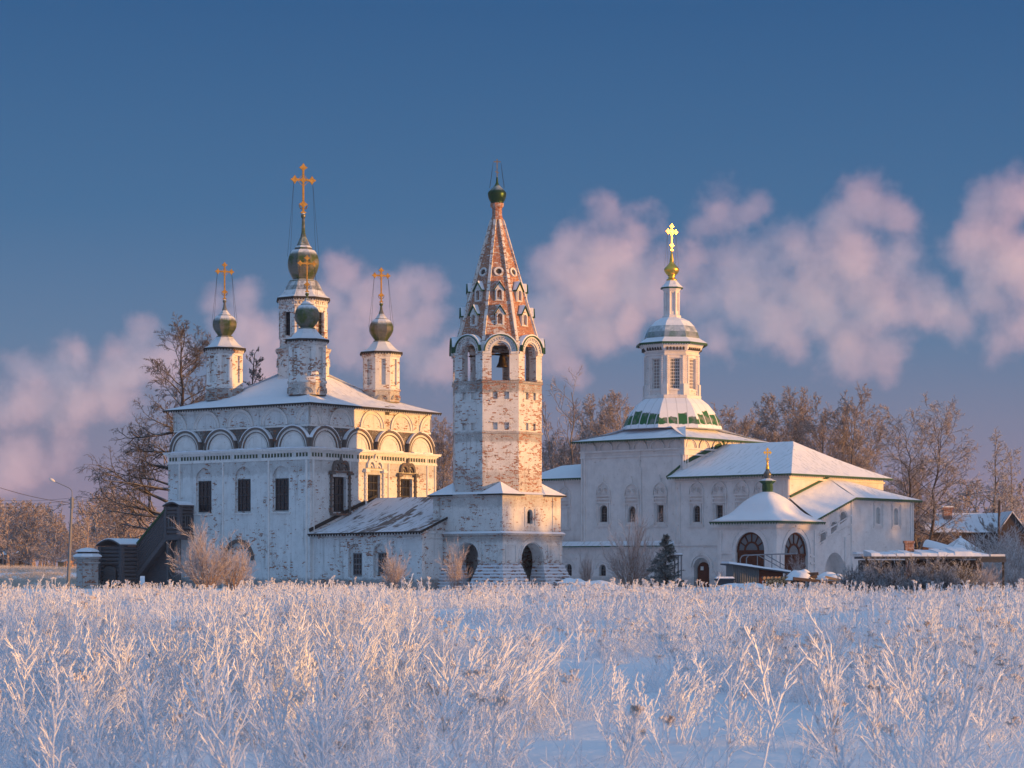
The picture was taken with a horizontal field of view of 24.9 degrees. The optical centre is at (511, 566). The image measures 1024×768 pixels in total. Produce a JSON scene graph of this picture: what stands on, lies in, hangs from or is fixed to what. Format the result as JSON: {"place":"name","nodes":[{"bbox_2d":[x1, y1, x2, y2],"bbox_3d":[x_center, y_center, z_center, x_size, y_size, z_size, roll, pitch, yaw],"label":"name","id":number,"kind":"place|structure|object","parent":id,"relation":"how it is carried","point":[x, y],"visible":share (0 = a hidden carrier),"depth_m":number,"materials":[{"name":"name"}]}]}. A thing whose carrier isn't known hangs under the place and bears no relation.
{"place":"outdoors","nodes":[
{"label":"outdoors","id":0,"kind":"place"},
{"bbox_2d":[0,569,1023,767],"bbox_3d":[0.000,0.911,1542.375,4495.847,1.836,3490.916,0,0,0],"label":"snow field","id":1,"kind":"structure","parent":0,"point":[593,740],"depth_m":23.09,"materials":[{"name":"plant"}]},
{"bbox_2d":[0,497,13,549],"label":"frosted tree","id":2,"kind":"object","parent":1,"relation":"on","point":[2,516],"visible":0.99,"depth_m":367.11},
{"bbox_2d":[0,498,29,565],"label":"frosted tree","id":3,"kind":"object","parent":1,"relation":"on","point":[11,538],"visible":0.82,"depth_m":378.16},
{"bbox_2d":[0,503,30,565],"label":"frosted tree","id":4,"kind":"object","parent":1,"relation":"on","point":[5,555],"visible":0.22,"depth_m":386.88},
{"bbox_2d":[7,499,48,566],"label":"frosted tree","id":5,"kind":"object","parent":1,"relation":"on","point":[27,537],"visible":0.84,"depth_m":381.92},
{"bbox_2d":[9,508,47,565],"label":"frosted tree","id":6,"kind":"object","parent":1,"relation":"on","point":[39,535],"visible":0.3,"depth_m":396.90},
{"bbox_2d":[0,622,79,713],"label":"frosted weed","id":7,"kind":"object","parent":1,"relation":"on","point":[21,654],"visible":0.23,"depth_m":24.04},
{"bbox_2d":[29,506,56,566],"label":"frosted tree","id":8,"kind":"object","parent":1,"relation":"on","point":[47,509],"visible":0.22,"depth_m":415.29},
{"bbox_2d":[41,518,65,566],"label":"frosted tree","id":9,"kind":"object","parent":1,"relation":"on","point":[48,533],"visible":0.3,"depth_m":403.19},
{"bbox_2d":[38,511,72,565],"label":"frosted tree","id":10,"kind":"object","parent":1,"relation":"on","point":[52,521],"visible":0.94,"depth_m":370.12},
{"bbox_2d":[48,521,68,560],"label":"frosted tree","id":11,"kind":"object","parent":1,"relation":"on","point":[60,546],"visible":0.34,"depth_m":385.92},
{"bbox_2d":[49,478,74,588],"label":"street lamp","id":12,"kind":"object","parent":1,"relation":"on","point":[71,503],"visible":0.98,"depth_m":167.92,"materials":[{"name":"metal"}]},
{"bbox_2d":[0,564,133,588],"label":"bank grass","id":13,"kind":"structure","parent":1,"relation":"on","point":[14,570],"depth_m":233.22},
{"bbox_2d":[63,523,82,566],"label":"frosted tree","id":14,"kind":"object","parent":1,"relation":"on","point":[75,530],"visible":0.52,"depth_m":368.21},
{"bbox_2d":[65,499,98,549],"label":"frosted tree","id":15,"kind":"object","parent":1,"relation":"on","point":[82,544],"visible":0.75,"depth_m":373.13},
{"bbox_2d":[73,548,101,588],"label":"brick turret","id":16,"kind":"object","parent":1,"relation":"on","point":[87,562],"visible":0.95,"depth_m":173.51,"materials":[{"name":"brick"}]},
{"bbox_2d":[86,506,113,547],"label":"frosted tree","id":17,"kind":"object","parent":1,"relation":"on","point":[94,524],"visible":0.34,"depth_m":389.56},
{"bbox_2d":[79,490,120,548],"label":"frosted tree","id":18,"kind":"object","parent":1,"relation":"on","point":[105,512],"visible":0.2,"depth_m":412.45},
{"bbox_2d":[55,655,148,748],"bbox_3d":[-3.649,1.218,20.440,0.706,0.888,0.805,0,0,-37],"label":"frosted weed","id":19,"kind":"object","parent":1,"relation":"on","point":[114,692],"visible":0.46,"depth_m":20.37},
{"bbox_2d":[91,498,134,541],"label":"frosted tree","id":20,"kind":"object","parent":1,"relation":"on","point":[108,533],"visible":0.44,"depth_m":376.10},
{"bbox_2d":[76,644,170,728],"bbox_3d":[-3.813,1.187,22.904,0.770,0.944,1.057,0,0,-30],"label":"frosted weed","id":21,"kind":"object","parent":1,"relation":"on","point":[123,681],"visible":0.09,"depth_m":22.89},
{"bbox_2d":[115,497,152,538],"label":"frosted tree","id":22,"kind":"object","parent":1,"relation":"on","point":[134,531],"visible":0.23,"depth_m":380.23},
{"bbox_2d":[74,312,211,538],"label":"larch tree","id":23,"kind":"object","parent":1,"relation":"on","point":[141,486],"visible":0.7,"depth_m":196.18,"materials":[{"name":"brown plant"}]},
{"bbox_2d":[96,501,193,588],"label":"covered stair","id":24,"kind":"object","parent":1,"relation":"on","point":[122,560],"visible":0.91,"depth_m":174.82,"materials":[{"name":"brown wood"}]},
{"bbox_2d":[103,566,115,587],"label":"door","id":25,"kind":"structure","parent":24,"relation":"in","point":[109,572],"depth_m":175.08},
{"bbox_2d":[165,512,237,589],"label":"frosted bush","id":26,"kind":"object","parent":1,"relation":"on","point":[215,572],"visible":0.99,"depth_m":151.62,"materials":[{"name":"plant"}]},
{"bbox_2d":[206,658,250,766],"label":"frosted weed","id":27,"kind":"object","parent":1,"relation":"on","point":[227,688],"visible":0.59,"depth_m":17.71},
{"bbox_2d":[209,529,257,590],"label":"frosted bush","id":28,"kind":"object","parent":1,"relation":"on","point":[234,575],"visible":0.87,"depth_m":152.83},
{"bbox_2d":[243,346,265,385],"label":"larch tree","id":29,"kind":"object","parent":1,"relation":"on","point":[253,372],"visible":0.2,"depth_m":205.29,"materials":[{"name":"brown plant"}]},
{"bbox_2d":[245,683,278,751],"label":"frosted weed","id":30,"kind":"object","parent":1,"relation":"on","point":[259,695],"visible":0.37,"depth_m":17.86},
{"bbox_2d":[162,163,447,589],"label":"church","id":31,"kind":"structure","parent":1,"relation":"on","point":[303,465],"depth_m":170.97,"materials":[{"name":"paint"}]},
{"bbox_2d":[199,481,210,511],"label":"window","id":32,"kind":"structure","parent":31,"relation":"in","point":[204,486],"depth_m":173.55,"materials":[{"name":"black glass"}]},
{"bbox_2d":[238,479,249,510],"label":"window","id":33,"kind":"structure","parent":31,"relation":"in","point":[243,484],"depth_m":171.11,"materials":[{"name":"black glass"}]},
{"bbox_2d":[275,478,288,510],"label":"window","id":34,"kind":"structure","parent":31,"relation":"in","point":[282,484],"depth_m":168.78,"materials":[{"name":"black glass"}]},
{"bbox_2d":[333,477,343,511],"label":"window","id":35,"kind":"structure","parent":31,"relation":"in","point":[338,482],"depth_m":169.90,"materials":[{"name":"black glass"}]},
{"bbox_2d":[353,553,361,574],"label":"window","id":36,"kind":"structure","parent":31,"relation":"in","point":[357,557],"depth_m":165.04,"materials":[{"name":"black glass"}]},
{"bbox_2d":[368,475,377,502],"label":"window","id":37,"kind":"structure","parent":31,"relation":"in","point":[372,479],"depth_m":172.96,"materials":[{"name":"black glass"}]},
{"bbox_2d":[378,553,386,574],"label":"window","id":38,"kind":"structure","parent":31,"relation":"in","point":[380,555],"depth_m":163.63,"materials":[{"name":"black glass"}]},
{"bbox_2d":[401,479,409,496],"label":"window","id":39,"kind":"structure","parent":31,"relation":"in","point":[405,483],"depth_m":175.98,"materials":[{"name":"black glass"}]},
{"bbox_2d":[376,541,413,589],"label":"frosted bush","id":40,"kind":"object","parent":1,"relation":"on","point":[389,574],"visible":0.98,"depth_m":156.89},
{"bbox_2d":[430,417,452,489],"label":"birch tree","id":41,"kind":"object","parent":1,"relation":"on","point":[441,448],"visible":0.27,"depth_m":227.83,"materials":[{"name":"brown plant"}]},
{"bbox_2d":[430,424,452,490],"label":"birch tree","id":42,"kind":"object","parent":1,"relation":"on","point":[431,434],"visible":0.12,"depth_m":249.57,"materials":[{"name":"brown plant"}]},
{"bbox_2d":[433,538,473,589],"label":"frosted bush","id":43,"kind":"object","parent":1,"relation":"on","point":[458,572],"visible":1,"depth_m":152.90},
{"bbox_2d":[463,681,489,766],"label":"frosted weed","id":44,"kind":"object","parent":1,"relation":"on","point":[471,725],"visible":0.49,"depth_m":18.35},
{"bbox_2d":[427,161,569,589],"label":"bell tower","id":45,"kind":"structure","parent":1,"relation":"on","point":[497,502],"depth_m":161.85,"materials":[{"name":"brick"}]},
{"bbox_2d":[434,634,565,761],"bbox_3d":[-0.140,1.123,19.632,1.007,1.110,0.883,0,0,25],"label":"frosted weed","id":46,"kind":"object","parent":1,"relation":"on","point":[515,695],"visible":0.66,"depth_m":19.55,"materials":[{"name":"plant"}]},
{"bbox_2d":[0,573,1023,767],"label":"frosted weeds","id":47,"kind":"object","parent":1,"relation":"on","point":[254,643],"visible":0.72,"depth_m":21.49,"materials":[{"name":"plant"}]},
{"bbox_2d":[0,577,1023,767],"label":"frosted umbels","id":48,"kind":"object","parent":1,"relation":"on","point":[637,714],"visible":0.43,"depth_m":50.81,"materials":[{"name":"plant"}]},
{"bbox_2d":[0,575,1023,749],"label":"dry seed heads","id":49,"kind":"object","parent":1,"relation":"on","point":[639,708],"visible":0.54,"depth_m":33.62,"materials":[{"name":"plant"}]},
{"bbox_2d":[482,624,575,724],"bbox_3d":[0.102,1.129,23.575,1.007,1.110,0.883,0,0,13],"label":"frosted weed","id":50,"kind":"object","parent":1,"relation":"on","point":[524,658],"visible":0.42,"depth_m":23.45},
{"bbox_2d":[542,421,585,471],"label":"birch tree","id":51,"kind":"object","parent":1,"relation":"on","point":[551,449],"visible":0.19,"depth_m":249.96,"materials":[{"name":"brown plant"}]},
{"bbox_2d":[542,364,587,469],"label":"birch tree","id":52,"kind":"object","parent":1,"relation":"on","point":[571,437],"visible":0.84,"depth_m":214.89,"materials":[{"name":"brown plant"}]},
{"bbox_2d":[569,605,584,689],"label":"frosted weed","id":53,"kind":"object","parent":1,"relation":"on","point":[577,644],"visible":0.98,"depth_m":31.07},
{"bbox_2d":[578,545,593,580],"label":"frosted sapling","id":54,"kind":"object","parent":1,"relation":"on","point":[585,570],"visible":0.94,"depth_m":169.93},
{"bbox_2d":[561,393,620,465],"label":"birch tree","id":55,"kind":"object","parent":1,"relation":"on","point":[588,413],"visible":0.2,"depth_m":246.03,"materials":[{"name":"brown plant"}]},
{"bbox_2d":[565,580,625,591],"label":"snow pile","id":56,"kind":"object","parent":1,"relation":"on","point":[602,582],"visible":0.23,"depth_m":145.37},
{"bbox_2d":[576,390,633,438],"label":"birch tree","id":57,"kind":"object","parent":1,"relation":"on","point":[609,419],"visible":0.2,"depth_m":230.55,"materials":[{"name":"brown plant"}]},
{"bbox_2d":[589,657,666,763],"bbox_3d":[0.910,1.196,19.120,0.729,0.894,1.002,0,0,33],"label":"frosted weed","id":58,"kind":"object","parent":1,"relation":"on","point":[611,701],"visible":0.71,"depth_m":19.20,"materials":[{"name":"plant"}]},
{"bbox_2d":[600,502,670,588],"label":"frosted willow","id":59,"kind":"object","parent":1,"relation":"on","point":[636,568],"visible":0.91,"depth_m":163.48,"materials":[{"name":"plant"}]},
{"bbox_2d":[640,534,692,588],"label":"spruce tree","id":60,"kind":"object","parent":1,"relation":"on","point":[662,567],"visible":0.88,"depth_m":157.85,"materials":[{"name":"green plant"}]},
{"bbox_2d":[650,657,733,744],"bbox_3d":[1.645,1.251,21.540,0.755,0.832,0.662,0,0,19],"label":"frosted weed","id":61,"kind":"object","parent":1,"relation":"on","point":[695,703],"visible":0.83,"depth_m":21.46,"materials":[{"name":"plant"}]},
{"bbox_2d":[690,645,717,747],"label":"frosted weed","id":62,"kind":"object","parent":1,"relation":"on","point":[698,667],"visible":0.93,"depth_m":21.04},
{"bbox_2d":[714,577,734,586],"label":"crate","id":63,"kind":"object","parent":1,"relation":"on","point":[724,580],"visible":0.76,"depth_m":147.00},
{"bbox_2d":[542,224,922,588],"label":"church","id":64,"kind":"structure","parent":1,"relation":"on","point":[681,458],"depth_m":186.58,"materials":[{"name":"white paint"}]},
{"bbox_2d":[698,562,708,586],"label":"door","id":65,"kind":"structure","parent":64,"relation":"in","point":[703,568],"depth_m":182.57,"materials":[{"name":"brown wood"}]},
{"bbox_2d":[711,402,755,435],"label":"birch tree","id":66,"kind":"object","parent":1,"relation":"on","point":[722,415],"visible":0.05,"depth_m":261.98,"materials":[{"name":"brown plant"}]},
{"bbox_2d":[708,583,773,591],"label":"snow pile","id":67,"kind":"object","parent":1,"relation":"on","point":[742,584],"visible":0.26,"depth_m":140.45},
{"bbox_2d":[720,561,790,583],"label":"wooden shed","id":68,"kind":"structure","parent":1,"relation":"on","point":[740,573],"depth_m":148.09,"materials":[{"name":"brown wood"}]},
{"bbox_2d":[719,401,791,441],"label":"birch tree","id":69,"kind":"object","parent":1,"relation":"on","point":[746,428],"visible":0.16,"depth_m":235.28,"materials":[{"name":"brown plant"}]},
{"bbox_2d":[737,622,776,751],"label":"frosted weed","id":70,"kind":"object","parent":1,"relation":"on","point":[762,674],"visible":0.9,"depth_m":20.42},
{"bbox_2d":[709,447,825,588],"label":"chapel","id":71,"kind":"structure","parent":1,"relation":"on","point":[767,520],"depth_m":173.25,"materials":[{"name":"white paint"}]},
{"bbox_2d":[740,553,797,568],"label":"ramp railing","id":72,"kind":"object","parent":1,"relation":"on","point":[780,554],"visible":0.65,"depth_m":160.46,"materials":[{"name":"metal"}]},
{"bbox_2d":[738,393,815,445],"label":"birch tree","id":73,"kind":"object","parent":1,"relation":"on","point":[763,411],"visible":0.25,"depth_m":238.91,"materials":[{"name":"brown plant"}]},
{"bbox_2d":[762,653,807,767],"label":"frosted weed","id":74,"kind":"object","parent":1,"relation":"on","point":[780,696],"visible":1,"depth_m":18.52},
{"bbox_2d":[777,385,819,451],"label":"birch tree","id":75,"kind":"object","parent":1,"relation":"on","point":[803,402],"visible":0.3,"depth_m":243.67,"materials":[{"name":"brown plant"}]},
{"bbox_2d":[785,569,848,589],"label":"timber heap","id":76,"kind":"object","parent":1,"relation":"on","point":[797,576],"visible":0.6,"depth_m":143.67,"materials":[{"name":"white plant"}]},
{"bbox_2d":[805,408,841,457],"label":"birch tree","id":77,"kind":"object","parent":1,"relation":"on","point":[820,437],"visible":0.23,"depth_m":261.36,"materials":[{"name":"brown plant"}]},
{"bbox_2d":[816,660,852,762],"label":"frosted weed","id":78,"kind":"object","parent":1,"relation":"on","point":[819,694],"visible":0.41,"depth_m":18.79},
{"bbox_2d":[796,381,886,486],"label":"birch tree","id":79,"kind":"object","parent":1,"relation":"on","point":[823,418],"visible":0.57,"depth_m":235.92,"materials":[{"name":"brown plant"}]},
{"bbox_2d":[835,560,864,591],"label":"hedge bush","id":80,"kind":"object","parent":1,"relation":"on","point":[851,576],"visible":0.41,"depth_m":138.82,"materials":[{"name":"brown plant"}]},
{"bbox_2d":[827,403,894,490],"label":"birch tree","id":81,"kind":"object","parent":1,"relation":"on","point":[848,449],"visible":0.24,"depth_m":239.45,"materials":[{"name":"brown plant"}]},
{"bbox_2d":[848,564,879,593],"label":"hedge bush","id":82,"kind":"object","parent":1,"relation":"on","point":[869,580],"visible":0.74,"depth_m":135.84,"materials":[{"name":"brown plant"}]},
{"bbox_2d":[855,554,904,592],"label":"hedge bush","id":83,"kind":"object","parent":1,"relation":"on","point":[879,568],"visible":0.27,"depth_m":137.90,"materials":[{"name":"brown plant"}]},
{"bbox_2d":[839,645,931,734],"bbox_3d":[3.590,1.183,22.008,1.002,0.894,0.729,0,0,-9],"label":"frosted weed","id":84,"kind":"object","parent":1,"relation":"on","point":[865,680],"visible":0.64,"depth_m":21.86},
{"bbox_2d":[876,564,911,592],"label":"hedge bush","id":85,"kind":"object","parent":1,"relation":"on","point":[895,581],"visible":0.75,"depth_m":135.27,"materials":[{"name":"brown plant"}]},
{"bbox_2d":[885,552,927,593],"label":"hedge bush","id":86,"kind":"object","parent":1,"relation":"on","point":[909,567],"visible":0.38,"depth_m":137.91,"materials":[{"name":"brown plant"}]},
{"bbox_2d":[903,541,914,574],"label":"brick stack","id":87,"kind":"object","parent":1,"relation":"on","point":[909,546],"visible":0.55,"depth_m":145.73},
{"bbox_2d":[895,454,943,549],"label":"birch tree","id":88,"kind":"object","parent":1,"relation":"on","point":[919,505],"visible":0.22,"depth_m":207.35,"materials":[{"name":"brown plant"}]},
{"bbox_2d":[906,562,937,591],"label":"hedge bush","id":89,"kind":"object","parent":1,"relation":"on","point":[921,579],"visible":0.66,"depth_m":135.68,"materials":[{"name":"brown plant"}]},
{"bbox_2d":[854,547,1005,588],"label":"open shelter","id":90,"kind":"object","parent":1,"relation":"on","point":[953,553],"visible":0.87,"depth_m":143.30,"materials":[{"name":"wood"}]},
{"bbox_2d":[864,393,1000,559],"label":"birch tree","id":91,"kind":"object","parent":1,"relation":"on","point":[934,504],"visible":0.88,"depth_m":202.34,"materials":[{"name":"brown plant"}]},
{"bbox_2d":[917,553,960,591],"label":"hedge bush","id":92,"kind":"object","parent":1,"relation":"on","point":[935,568],"visible":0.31,"depth_m":137.47,"materials":[{"name":"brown plant"}]},
{"bbox_2d":[922,539,957,559],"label":"snow-covered shed roof","id":93,"kind":"object","parent":1,"relation":"on","point":[927,544],"visible":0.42,"depth_m":184.72,"materials":[{"name":"white"}]},
{"bbox_2d":[923,564,963,590],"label":"hedge bush","id":94,"kind":"object","parent":1,"relation":"on","point":[945,579],"visible":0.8,"depth_m":134.69,"materials":[{"name":"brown plant"}]},
{"bbox_2d":[904,649,1007,754],"bbox_3d":[3.822,1.179,19.894,0.770,0.944,1.057,0,0,-7],"label":"frosted weed","id":95,"kind":"object","parent":1,"relation":"on","point":[970,712],"visible":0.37,"depth_m":19.98,"materials":[{"name":"plant"}]},
{"bbox_2d":[939,536,983,559],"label":"snowy shed","id":96,"kind":"structure","parent":1,"relation":"on","point":[955,543],"depth_m":191.71,"materials":[{"name":"snow"}]},
{"bbox_2d":[946,557,984,593],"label":"hedge bush","id":97,"kind":"object","parent":1,"relation":"on","point":[960,576],"visible":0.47,"depth_m":137.61,"materials":[{"name":"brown plant"}]},
{"bbox_2d":[914,506,1023,561],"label":"timber house","id":98,"kind":"structure","parent":1,"relation":"on","point":[980,522],"depth_m":215.39,"materials":[{"name":"brown wood"}]},
{"bbox_2d":[939,478,1003,512],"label":"frosted tree","id":99,"kind":"object","parent":1,"relation":"on","point":[975,510],"visible":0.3,"depth_m":319.82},
{"bbox_2d":[947,532,999,579],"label":"frosted bush","id":100,"kind":"object","parent":1,"relation":"on","point":[966,546],"visible":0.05,"depth_m":184.16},
{"bbox_2d":[972,559,1003,589],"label":"frosted bush","id":101,"kind":"object","parent":1,"relation":"on","point":[980,582],"visible":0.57,"depth_m":140.75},
{"bbox_2d":[969,534,1018,585],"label":"frosted bush","id":102,"kind":"object","parent":1,"relation":"on","point":[998,563],"visible":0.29,"depth_m":175.64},
{"bbox_2d":[966,524,1023,585],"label":"frosted bush","id":103,"kind":"object","parent":1,"relation":"on","point":[1005,553],"visible":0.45,"depth_m":177.55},
{"bbox_2d":[970,426,1023,517],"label":"birch tree","id":104,"kind":"object","parent":1,"relation":"on","point":[994,474],"visible":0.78,"depth_m":221.74,"materials":[{"name":"brown plant"}]},
{"bbox_2d":[983,562,1013,587],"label":"frosted bush","id":105,"kind":"object","parent":1,"relation":"on","point":[998,577],"visible":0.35,"depth_m":149.87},
{"bbox_2d":[974,515,1023,576],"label":"frosted bush","id":106,"kind":"object","parent":1,"relation":"on","point":[999,549],"visible":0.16,"depth_m":185.85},
{"bbox_2d":[980,482,1023,523],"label":"frosted tree","id":107,"kind":"object","parent":1,"relation":"on","point":[1000,492],"visible":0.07,"depth_m":330.63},
{"bbox_2d":[981,478,1023,522],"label":"frosted tree","id":108,"kind":"object","parent":1,"relation":"on","point":[1020,486],"visible":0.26,"depth_m":318.98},
{"bbox_2d":[985,532,1023,586],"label":"frosted bush","id":109,"kind":"object","parent":1,"relation":"on","point":[1011,551],"visible":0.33,"depth_m":179.79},
{"bbox_2d":[992,442,1023,520],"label":"birch tree","id":110,"kind":"object","parent":1,"relation":"on","point":[1010,482],"visible":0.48,"depth_m":226.24,"materials":[{"name":"brown plant"}]},
{"bbox_2d":[997,558,1023,589],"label":"frosted bush","id":111,"kind":"object","parent":1,"relation":"on","point":[1013,576],"visible":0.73,"depth_m":147.88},
{"bbox_2d":[0,0,1023,566],"label":"sky","id":112,"kind":"structure","parent":0,"point":[840,183],"materials":[{"name":"blue"}]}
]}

